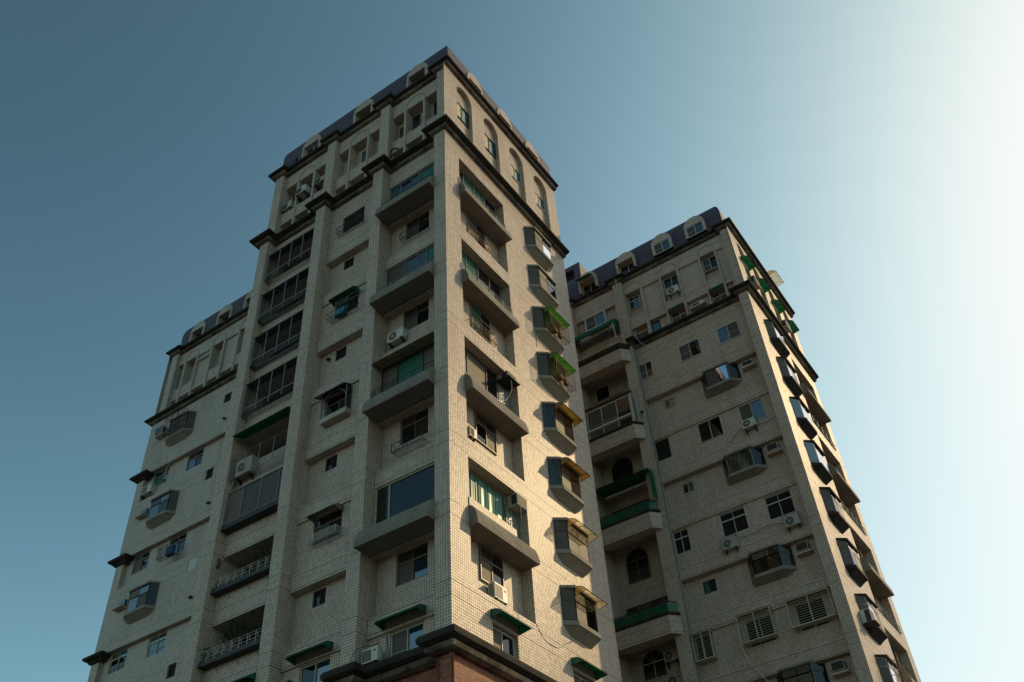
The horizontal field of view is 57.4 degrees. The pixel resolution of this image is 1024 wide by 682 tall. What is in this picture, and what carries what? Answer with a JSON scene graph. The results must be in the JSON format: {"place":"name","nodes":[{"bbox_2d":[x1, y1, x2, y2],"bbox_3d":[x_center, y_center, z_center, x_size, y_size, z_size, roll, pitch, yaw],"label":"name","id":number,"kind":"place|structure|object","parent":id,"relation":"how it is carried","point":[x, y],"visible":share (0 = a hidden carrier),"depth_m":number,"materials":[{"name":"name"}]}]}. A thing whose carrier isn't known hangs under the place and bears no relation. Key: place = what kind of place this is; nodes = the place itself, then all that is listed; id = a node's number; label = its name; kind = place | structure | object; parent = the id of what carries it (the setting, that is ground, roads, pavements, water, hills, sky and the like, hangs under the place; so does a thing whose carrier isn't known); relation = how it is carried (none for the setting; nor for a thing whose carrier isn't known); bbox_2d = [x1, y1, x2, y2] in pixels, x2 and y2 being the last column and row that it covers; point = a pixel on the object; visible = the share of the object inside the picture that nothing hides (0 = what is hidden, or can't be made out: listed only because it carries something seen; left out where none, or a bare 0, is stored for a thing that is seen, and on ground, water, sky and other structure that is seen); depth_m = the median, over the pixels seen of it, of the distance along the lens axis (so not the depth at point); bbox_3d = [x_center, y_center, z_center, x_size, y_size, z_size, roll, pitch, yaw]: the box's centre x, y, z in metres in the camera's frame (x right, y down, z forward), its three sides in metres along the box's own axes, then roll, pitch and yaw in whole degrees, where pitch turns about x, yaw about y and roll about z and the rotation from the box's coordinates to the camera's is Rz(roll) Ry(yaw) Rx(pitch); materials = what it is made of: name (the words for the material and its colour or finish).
{"place":"outdoors","nodes":[
{"label":"outdoors","id":0,"kind":"place"},
{"bbox_2d":[82,290,251,681],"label":"apartment block","id":1,"kind":"structure","parent":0,"point":[144,632],"depth_m":60.93,"materials":[{"name":"tile"}]},
{"bbox_2d":[108,649,127,674],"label":"window","id":2,"kind":"structure","parent":1,"relation":"in","point":[114,664],"depth_m":56.12,"materials":[{"name":"glass"}]},
{"bbox_2d":[132,551,149,574],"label":"window","id":3,"kind":"structure","parent":1,"relation":"in","point":[141,562],"depth_m":60.46,"materials":[{"name":"grey glass"}]},
{"bbox_2d":[123,580,160,624],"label":"bay window","id":4,"kind":"structure","parent":1,"relation":"in","point":[142,600],"depth_m":56.73,"materials":[{"name":"glass"}]},
{"bbox_2d":[146,631,166,658],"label":"window","id":5,"kind":"structure","parent":1,"relation":"in","point":[156,645],"depth_m":54.69,"materials":[{"name":"glass"}]},
{"bbox_2d":[146,489,179,529],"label":"bay window","id":6,"kind":"structure","parent":1,"relation":"in","point":[163,506],"depth_m":61.19,"materials":[{"name":"concrete"}]},
{"bbox_2d":[165,410,196,446],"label":"bay window","id":7,"kind":"structure","parent":1,"relation":"in","point":[181,434],"depth_m":65.58,"materials":[{"name":"concrete"}]},
{"bbox_2d":[186,449,203,470],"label":"window","id":8,"kind":"structure","parent":1,"relation":"in","point":[195,459],"depth_m":63.56,"materials":[{"name":"blue glass"}]},
{"bbox_2d":[0,0,1023,681],"label":"sky","id":9,"kind":"structure","parent":0,"point":[869,154],"materials":[{"name":"blue"}]},
{"label":"ground","id":10,"kind":"structure","parent":0,"visible":0},
{"bbox_2d":[180,46,621,681],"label":"apartment tower","id":11,"kind":"structure","parent":10,"relation":"on","point":[438,528],"depth_m":42.76,"materials":[{"name":"tile"}]},
{"bbox_2d":[197,628,261,671],"bbox_3d":[-11.374,12.750,38.214,3.810,0.945,0.433,-27,-47,23],"label":"balcony railing","id":12,"kind":"object","parent":11,"relation":"attached to","point":[230,655],"visible":0.97,"depth_m":38.16,"materials":[{"name":"white metal"}]},
{"bbox_2d":[216,610,262,651],"bbox_3d":[-10.967,11.956,38.602,3.259,1.474,0.836,-27,-47,23],"label":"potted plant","id":13,"kind":"object","parent":11,"relation":"attached to","point":[228,638],"visible":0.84,"depth_m":38.85,"materials":[{"name":"green plant"}]},
{"bbox_2d":[210,554,271,597],"bbox_3d":[-11.563,10.302,40.449,3.810,0.945,0.433,-27,-47,23],"label":"balcony railing","id":14,"kind":"object","parent":11,"relation":"attached to","point":[241,581],"visible":0.96,"depth_m":40.41,"materials":[{"name":"white metal"}]},
{"bbox_2d":[235,455,257,485],"bbox_3d":[-12.780,6.285,45.042,1.085,1.310,0.560,-27,-47,23],"label":"air conditioner","id":15,"kind":"object","parent":11,"relation":"attached to","point":[251,459],"visible":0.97,"depth_m":44.93,"materials":[{"name":"metal"}]},
{"bbox_2d":[223,466,282,524],"bbox_3d":[-11.877,7.135,43.183,3.820,1.770,0.070,-27,-47,23],"label":"window","id":16,"kind":"structure","parent":11,"relation":"in","point":[265,489],"depth_m":43.27,"materials":[{"name":"grey glass"}]},
{"bbox_2d":[229,429,287,484],"bbox_3d":[-11.945,5.547,44.736,3.826,1.366,0.498,-27,-47,23],"label":"window cage","id":17,"kind":"object","parent":11,"relation":"attached to","point":[256,459],"depth_m":44.55,"materials":[{"name":"grey metal"}]},
{"bbox_2d":[233,406,290,439],"bbox_3d":[-12.127,4.046,45.994,3.836,0.272,0.722,-27,-47,23],"label":"awning","id":18,"kind":"object","parent":11,"relation":"attached to","point":[265,423],"visible":0.87,"depth_m":46.01,"materials":[{"name":"green plastic"}]},
{"bbox_2d":[241,356,296,419],"bbox_3d":[-12.175,2.377,47.663,3.866,2.108,0.440,-27,-47,23],"label":"window cage","id":19,"kind":"object","parent":11,"relation":"attached to","point":[275,372],"depth_m":47.77,"materials":[{"name":"black metal"}]},
{"bbox_2d":[250,310,302,370],"bbox_3d":[-12.365,-0.071,49.898,3.866,2.108,0.440,-27,-47,23],"label":"window cage","id":20,"kind":"object","parent":11,"relation":"attached to","point":[279,327],"depth_m":49.87,"materials":[{"name":"black metal"}]},
{"bbox_2d":[257,267,308,325],"bbox_3d":[-12.555,-2.519,52.132,3.866,2.108,0.440,-27,-47,23],"label":"window cage","id":21,"kind":"object","parent":11,"relation":"attached to","point":[286,284],"depth_m":52.12,"materials":[{"name":"black metal"}]},
{"bbox_2d":[265,228,313,284],"bbox_3d":[-12.744,-4.967,54.367,3.866,2.108,0.440,-27,-47,23],"label":"window cage","id":22,"kind":"object","parent":11,"relation":"attached to","point":[290,246],"depth_m":54.51,"materials":[{"name":"black metal"}]},
{"bbox_2d":[295,184,310,201],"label":"air conditioner","id":23,"kind":"object","parent":11,"relation":"attached to","point":[303,192],"visible":0.91,"depth_m":58.55,"materials":[{"name":"white metal"}]},
{"bbox_2d":[285,641,332,665],"bbox_3d":[-7.740,11.824,35.592,1.956,0.387,0.570,-27,-47,23],"label":"awning","id":24,"kind":"object","parent":11,"relation":"attached to","point":[291,659],"visible":1,"depth_m":35.61,"materials":[{"name":"green plastic"}]},
{"bbox_2d":[300,657,330,681],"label":"window","id":25,"kind":"structure","parent":11,"relation":"in","point":[310,673],"depth_m":35.48,"materials":[{"name":"glass"}]},
{"bbox_2d":[306,524,341,547],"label":"window cage","id":26,"kind":"object","parent":11,"relation":"attached to","point":[309,543],"depth_m":38.93,"materials":[{"name":"white metal"}]},
{"bbox_2d":[306,503,342,523],"bbox_3d":[-7.976,7.265,39.744,1.596,0.327,0.570,-27,-47,23],"label":"awning","id":27,"kind":"object","parent":11,"relation":"attached to","point":[313,517],"visible":1,"depth_m":39.88,"materials":[{"name":"plastic"}]},
{"bbox_2d":[314,509,341,545],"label":"window","id":28,"kind":"structure","parent":11,"relation":"in","point":[324,522],"depth_m":39.89,"materials":[{"name":"black glass"}]},
{"bbox_2d":[314,382,352,427],"bbox_3d":[-8.431,2.954,43.821,1.960,1.920,0.594,-27,-47,23],"label":"window hood","id":29,"kind":"object","parent":11,"relation":"attached to","point":[335,417],"depth_m":43.45,"materials":[{"name":"concrete"}]},
{"bbox_2d":[327,387,351,414],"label":"window","id":30,"kind":"structure","parent":11,"relation":"in","point":[333,403],"depth_m":44.39,"materials":[{"name":"black glass"}]},
{"bbox_2d":[328,286,359,306],"bbox_3d":[-8.734,-2.387,48.494,1.686,0.427,0.540,-27,-47,23],"label":"awning","id":31,"kind":"object","parent":11,"relation":"attached to","point":[336,298],"visible":1,"depth_m":48.65,"materials":[{"name":"plastic"}]},
{"bbox_2d":[361,645,382,665],"bbox_3d":[-4.990,11.487,33.507,0.803,0.900,0.460,-27,-47,23],"label":"air conditioner","id":32,"kind":"object","parent":11,"relation":"attached to","point":[371,655],"visible":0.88,"depth_m":33.47,"materials":[{"name":"white metal"}]},
{"bbox_2d":[387,326,406,349],"bbox_3d":[-5.416,-0.051,44.350,1.015,1.000,0.500,-27,-47,23],"label":"air conditioner","id":33,"kind":"object","parent":11,"relation":"attached to","point":[396,336],"visible":1,"depth_m":44.27,"materials":[{"name":"white metal"}]},
{"bbox_2d":[374,604,425,630],"bbox_3d":[-4.062,9.949,33.850,1.996,0.387,0.570,-27,-47,23],"label":"awning","id":34,"kind":"object","parent":11,"relation":"attached to","point":[380,623],"visible":1,"depth_m":33.87,"materials":[{"name":"green plastic"}]},
{"bbox_2d":[372,331,433,369],"bbox_3d":[-4.808,0.441,42.499,3.626,0.158,0.620,-27,-47,23],"label":"canopy","id":35,"kind":"object","parent":11,"relation":"attached to","point":[404,351],"visible":0.84,"depth_m":42.51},
{"bbox_2d":[375,463,433,523],"bbox_3d":[-4.141,6.193,37.689,3.540,1.920,0.070,-27,-47,23],"label":"window","id":36,"kind":"structure","parent":11,"relation":"in","point":[416,488],"depth_m":37.91,"materials":[{"name":"blue glass"}]},
{"bbox_2d":[381,342,433,392],"bbox_3d":[-4.512,1.411,42.054,3.540,2.150,0.070,-27,-47,23],"label":"window","id":37,"kind":"structure","parent":11,"relation":"in","point":[424,355],"depth_m":42.48,"materials":[{"name":"green glass"}]},
{"bbox_2d":[391,622,423,656],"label":"window","id":38,"kind":"structure","parent":11,"relation":"in","point":[403,640],"depth_m":33.68,"materials":[{"name":"grey glass"}]},
{"bbox_2d":[386,244,433,285],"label":"window","id":39,"kind":"structure","parent":11,"relation":"in","point":[425,255],"depth_m":47.02,"materials":[{"name":"blue glass"}]},
{"bbox_2d":[390,163,433,199],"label":"window","id":40,"kind":"structure","parent":11,"relation":"in","point":[429,170],"depth_m":51.59,"materials":[{"name":"teal glass"}]},
{"bbox_2d":[397,543,427,585],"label":"window","id":41,"kind":"structure","parent":11,"relation":"in","point":[413,563],"depth_m":36.00,"materials":[{"name":"grey glass"}]},
{"bbox_2d":[401,408,427,444],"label":"window","id":42,"kind":"structure","parent":11,"relation":"in","point":[418,421],"depth_m":40.52,"materials":[{"name":"black glass"}]},
{"bbox_2d":[404,300,428,330],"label":"window","id":43,"kind":"structure","parent":11,"relation":"in","point":[418,314],"depth_m":44.98,"materials":[{"name":"black glass"}]},
{"bbox_2d":[407,211,428,239],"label":"window","id":44,"kind":"structure","parent":11,"relation":"in","point":[425,216],"depth_m":49.50,"materials":[{"name":"black glass"}]},
{"bbox_2d":[457,102,468,128],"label":"window","id":45,"kind":"structure","parent":11,"relation":"in","point":[462,114],"depth_m":55.39,"materials":[{"name":"teal glass"}]},
{"bbox_2d":[467,215,485,250],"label":"window","id":46,"kind":"structure","parent":11,"relation":"in","point":[476,231],"depth_m":50.01,"materials":[{"name":"black glass"}]},
{"bbox_2d":[459,170,495,217],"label":"window","id":47,"kind":"structure","parent":11,"relation":"in","point":[464,178],"depth_m":52.50,"materials":[{"name":"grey glass"}]},
{"bbox_2d":[470,303,490,343],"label":"window","id":48,"kind":"structure","parent":11,"relation":"in","point":[474,311],"depth_m":45.55,"materials":[{"name":"black glass"}]},
{"bbox_2d":[465,348,497,398],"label":"window","id":49,"kind":"structure","parent":11,"relation":"in","point":[474,367],"depth_m":43.14,"materials":[{"name":"brown metal"}]},
{"bbox_2d":[462,250,501,303],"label":"window","id":50,"kind":"structure","parent":11,"relation":"in","point":[466,259],"depth_m":47.98,"materials":[{"name":"glass"}]},
{"bbox_2d":[474,412,497,455],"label":"window","id":51,"kind":"structure","parent":11,"relation":"in","point":[486,432],"depth_m":40.97,"materials":[{"name":"black glass"}]},
{"bbox_2d":[479,545,503,586],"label":"window","id":52,"kind":"structure","parent":11,"relation":"in","point":[490,565],"depth_m":36.52,"materials":[{"name":"glass"}]},
{"bbox_2d":[488,581,507,605],"bbox_3d":[-0.558,9.817,35.590,0.480,1.020,0.883,-27,-47,23],"label":"air conditioner","id":53,"kind":"object","parent":11,"relation":"attached to","point":[497,591],"visible":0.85,"depth_m":35.53,"materials":[{"name":"white metal"}]},
{"bbox_2d":[493,627,514,656],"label":"window","id":54,"kind":"structure","parent":11,"relation":"in","point":[501,640],"depth_m":34.45,"materials":[{"name":"grey glass"}]},
{"bbox_2d":[496,370,519,390],"bbox_3d":[-0.193,1.823,44.298,0.760,0.470,0.960,-27,-47,23],"label":"air conditioner","id":55,"kind":"object","parent":11,"relation":"attached to","point":[506,378],"visible":0.99,"depth_m":44.13,"materials":[{"name":"metal"}]},
{"bbox_2d":[490,608,531,634],"bbox_3d":[-0.021,10.330,34.596,0.570,0.367,1.896,-27,-47,23],"label":"awning","id":56,"kind":"object","parent":11,"relation":"attached to","point":[523,628],"visible":1,"depth_m":34.76,"materials":[{"name":"green plastic"}]},
{"bbox_2d":[507,493,526,514],"bbox_3d":[0.222,6.945,39.908,0.568,0.560,0.760,-27,-47,23],"label":"air conditioner","id":57,"kind":"object","parent":11,"relation":"attached to","point":[515,501],"visible":1,"depth_m":39.71,"materials":[{"name":"metal"}]},
{"bbox_2d":[524,226,553,271],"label":"bay window","id":58,"kind":"structure","parent":11,"relation":"in","point":[537,245],"depth_m":54.92,"materials":[{"name":"concrete"}]},
{"bbox_2d":[527,264,558,309],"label":"bay window","id":59,"kind":"structure","parent":11,"relation":"in","point":[542,285],"depth_m":52.66,"materials":[{"name":"concrete"}]},
{"bbox_2d":[532,306,563,355],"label":"bay window","id":60,"kind":"structure","parent":11,"relation":"in","point":[540,318],"depth_m":50.33,"materials":[{"name":"concrete"}]},
{"bbox_2d":[536,351,570,402],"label":"bay window","id":61,"kind":"structure","parent":11,"relation":"in","point":[549,381],"depth_m":48.10,"materials":[{"name":"concrete"}]},
{"bbox_2d":[545,309,569,345],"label":"window cage","id":62,"kind":"object","parent":11,"relation":"attached to","point":[560,329],"depth_m":50.51,"materials":[{"name":"green metal"}]},
{"bbox_2d":[541,401,576,455],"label":"bay window","id":63,"kind":"structure","parent":11,"relation":"in","point":[561,435],"depth_m":46.04,"materials":[{"name":"concrete"}]},
{"bbox_2d":[550,355,575,392],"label":"window cage","id":64,"kind":"object","parent":11,"relation":"attached to","point":[565,370],"depth_m":48.30,"materials":[{"name":"green metal"}]},
{"bbox_2d":[547,456,584,513],"bbox_3d":[2.622,6.737,44.163,0.547,2.340,2.660,-27,-47,23],"label":"bay window","id":65,"kind":"structure","parent":11,"relation":"in","point":[568,493],"depth_m":43.82,"materials":[{"name":"concrete"}]},
{"bbox_2d":[554,402,582,426],"bbox_3d":[2.835,3.603,46.723,0.580,0.447,1.806,-27,-47,23],"label":"awning","id":66,"kind":"object","parent":11,"relation":"attached to","point":[571,413],"visible":1,"depth_m":46.86,"materials":[{"name":"yellow metal"}]},
{"bbox_2d":[553,517,592,577],"bbox_3d":[2.811,9.185,41.928,0.547,2.340,2.660,-27,-47,23],"label":"bay window","id":67,"kind":"structure","parent":11,"relation":"in","point":[570,541],"depth_m":41.51,"materials":[{"name":"glass"}]},
{"bbox_2d":[560,457,590,481],"bbox_3d":[3.025,6.051,44.488,0.580,0.447,1.806,-27,-47,23],"label":"awning","id":68,"kind":"object","parent":11,"relation":"attached to","point":[578,469],"visible":1,"depth_m":44.64,"materials":[{"name":"yellow metal"}]},
{"bbox_2d":[559,585,601,648],"bbox_3d":[3.001,11.633,39.693,0.547,2.340,2.660,-27,-47,23],"label":"bay window","id":69,"kind":"structure","parent":11,"relation":"in","point":[578,611],"depth_m":39.29,"materials":[{"name":"glass"}]},
{"bbox_2d":[571,657,607,680],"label":"awning","id":70,"kind":"object","parent":11,"relation":"attached to","point":[600,674],"visible":1,"depth_m":38.29,"materials":[{"name":"green plastic"}]},
{"bbox_2d":[565,207,920,681],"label":"apartment tower","id":71,"kind":"structure","parent":10,"relation":"on","point":[706,392],"depth_m":56.87,"materials":[{"name":"tile"}]},
{"bbox_2d":[584,310,609,335],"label":"window","id":72,"kind":"structure","parent":71,"relation":"in","point":[601,317],"depth_m":69.37,"materials":[{"name":"glass"}]},
{"bbox_2d":[574,319,620,340],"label":"awning","id":73,"kind":"object","parent":71,"relation":"attached to","point":[614,322],"visible":0.81,"depth_m":67.75,"materials":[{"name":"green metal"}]},
{"bbox_2d":[595,378,622,401],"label":"window","id":74,"kind":"structure","parent":71,"relation":"in","point":[602,393],"depth_m":66.39,"materials":[{"name":"black glass"}]},
{"bbox_2d":[585,393,640,439],"bbox_3d":[6.516,5.234,62.353,4.180,2.320,0.540,-27,-47,23],"label":"window","id":75,"kind":"structure","parent":71,"relation":"in","point":[615,414],"depth_m":62.21,"materials":[{"name":"glass"}]},
{"bbox_2d":[612,458,633,481],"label":"window","id":76,"kind":"structure","parent":71,"relation":"in","point":[623,467],"depth_m":61.66,"materials":[{"name":"black glass"}]},
{"bbox_2d":[595,468,657,499],"bbox_3d":[7.231,9.799,58.786,4.333,2.565,2.021,-27,-47,23],"label":"canopy","id":77,"kind":"object","parent":71,"relation":"attached to","point":[624,483],"visible":0.77,"depth_m":59.25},
{"bbox_2d":[626,548,651,583],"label":"window","id":78,"kind":"structure","parent":71,"relation":"in","point":[637,561],"depth_m":56.88,"materials":[{"name":"black glass"}]},
{"bbox_2d":[639,360,653,379],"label":"window","id":79,"kind":"structure","parent":71,"relation":"in","point":[646,369],"depth_m":64.06,"materials":[{"name":"glass"}]},
{"bbox_2d":[626,595,667,615],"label":"window","id":80,"kind":"structure","parent":71,"relation":"in","point":[664,598],"depth_m":55.08,"materials":[{"name":"black glass"}]},
{"bbox_2d":[642,649,668,681],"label":"window","id":81,"kind":"structure","parent":71,"relation":"in","point":[654,667],"depth_m":52.70,"materials":[{"name":"glass"}]},
{"bbox_2d":[635,348,700,681],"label":"drainpipe","id":82,"kind":"object","parent":71,"relation":"attached to","point":[667,510],"visible":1,"depth_m":56.56,"materials":[{"name":"grey metal"}]},
{"bbox_2d":[663,648,679,669],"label":"air conditioner","id":83,"kind":"object","parent":71,"relation":"attached to","point":[671,656],"visible":0.88,"depth_m":52.06,"materials":[{"name":"metal"}]},
{"bbox_2d":[678,338,701,361],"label":"window","id":84,"kind":"structure","parent":71,"relation":"in","point":[691,349],"depth_m":62.76,"materials":[{"name":"black glass"}]},
{"bbox_2d":[689,628,718,671],"bbox_3d":[10.402,16.613,50.412,1.200,2.099,0.560,-27,-47,23],"label":"barred window cage","id":85,"kind":"object","parent":71,"relation":"attached to","point":[707,659],"visible":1,"depth_m":50.34,"materials":[{"name":"beige metal"}]},
{"bbox_2d":[702,255,717,272],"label":"window","id":86,"kind":"structure","parent":71,"relation":"in","point":[710,263],"depth_m":66.52,"materials":[{"name":"glass"}]},
{"bbox_2d":[697,415,723,443],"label":"window","id":87,"kind":"structure","parent":71,"relation":"in","point":[712,428],"depth_m":58.39,"materials":[{"name":"black glass"}]},
{"bbox_2d":[701,361,742,398],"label":"bay window","id":88,"kind":"structure","parent":71,"relation":"in","point":[717,379],"depth_m":59.93,"materials":[{"name":"concrete"}]},
{"bbox_2d":[716,320,740,344],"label":"window","id":89,"kind":"structure","parent":71,"relation":"in","point":[730,331],"depth_m":61.65,"materials":[{"name":"blue glass"}]},
{"bbox_2d":[719,534,738,555],"bbox_3d":[12.391,11.623,52.911,0.992,1.076,0.486,-27,-47,23],"label":"air conditioner","id":90,"kind":"object","parent":71,"relation":"attached to","point":[730,543],"visible":1,"depth_m":52.84,"materials":[{"name":"white metal"}]},
{"bbox_2d":[722,445,767,485],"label":"bay window","id":91,"kind":"structure","parent":71,"relation":"in","point":[742,468],"depth_m":55.51,"materials":[{"name":"concrete"}]},
{"bbox_2d":[741,416,757,435],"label":"air conditioner","id":92,"kind":"object","parent":71,"relation":"attached to","point":[749,423],"visible":1,"depth_m":56.48,"materials":[{"name":"white metal"}]},
{"bbox_2d":[738,397,766,420],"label":"window","id":93,"kind":"structure","parent":71,"relation":"in","point":[755,408],"depth_m":57.36,"materials":[{"name":"glass"}]},
{"bbox_2d":[734,604,778,653],"bbox_3d":[12.952,15.171,49.323,2.000,2.129,0.560,-27,-47,23],"label":"barred window cage","id":94,"kind":"object","parent":71,"relation":"attached to","point":[760,639],"visible":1,"depth_m":49.20,"materials":[{"name":"beige metal"}]},
{"bbox_2d":[747,542,797,587],"bbox_3d":[14.134,12.199,51.212,2.680,1.820,0.629,-27,-47,23],"label":"bay window","id":95,"kind":"structure","parent":71,"relation":"in","point":[767,564],"depth_m":51.03,"materials":[{"name":"glass"}]},
{"bbox_2d":[763,319,789,357],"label":"bay window","id":96,"kind":"structure","parent":71,"relation":"in","point":[775,334],"depth_m":61.93,"materials":[{"name":"glass"}]},
{"bbox_2d":[776,356,802,396],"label":"bay window","id":97,"kind":"structure","parent":71,"relation":"in","point":[788,372],"depth_m":59.70,"materials":[{"name":"concrete"}]},
{"bbox_2d":[781,510,802,532],"bbox_3d":[15.486,10.045,51.445,0.992,1.076,0.486,-27,-47,23],"label":"air conditioner","id":98,"kind":"object","parent":71,"relation":"attached to","point":[792,520],"visible":1,"depth_m":51.38,"materials":[{"name":"white metal"}]},
{"bbox_2d":[776,659,829,681],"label":"bay window","id":99,"kind":"structure","parent":71,"relation":"in","point":[809,670],"depth_m":46.81,"materials":[{"name":"glass"}]},
{"bbox_2d":[789,396,817,439],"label":"bay window","id":100,"kind":"structure","parent":71,"relation":"in","point":[801,411],"depth_m":57.45,"materials":[{"name":"glass"}]},
{"bbox_2d":[783,586,838,637],"bbox_3d":[15.445,13.923,48.123,2.450,2.069,0.560,-27,-47,23],"label":"barred window cage","id":101,"kind":"object","parent":71,"relation":"attached to","point":[815,622],"visible":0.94,"depth_m":48.03,"materials":[{"name":"beige metal"}]},
{"bbox_2d":[803,440,832,484],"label":"bay window","id":102,"kind":"structure","parent":71,"relation":"in","point":[816,455],"depth_m":55.24,"materials":[{"name":"glass"}]},
{"bbox_2d":[819,487,849,533],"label":"bay window","id":103,"kind":"structure","parent":71,"relation":"in","point":[832,502],"depth_m":53.01,"materials":[{"name":"glass"}]},
{"bbox_2d":[836,538,867,587],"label":"bay window","id":104,"kind":"structure","parent":71,"relation":"in","point":[848,551],"depth_m":50.79,"materials":[{"name":"glass"}]},
{"bbox_2d":[859,608,880,627],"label":"air conditioner","id":105,"kind":"object","parent":71,"relation":"attached to","point":[868,619],"visible":1,"depth_m":47.60,"materials":[{"name":"white metal"}]},
{"bbox_2d":[854,593,887,645],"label":"bay window","id":106,"kind":"structure","parent":71,"relation":"in","point":[863,600],"depth_m":48.75,"materials":[{"name":"concrete"}]},
{"bbox_2d":[874,654,900,681],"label":"bay window","id":107,"kind":"structure","parent":71,"relation":"in","point":[888,674],"depth_m":46.55,"materials":[{"name":"glass"}]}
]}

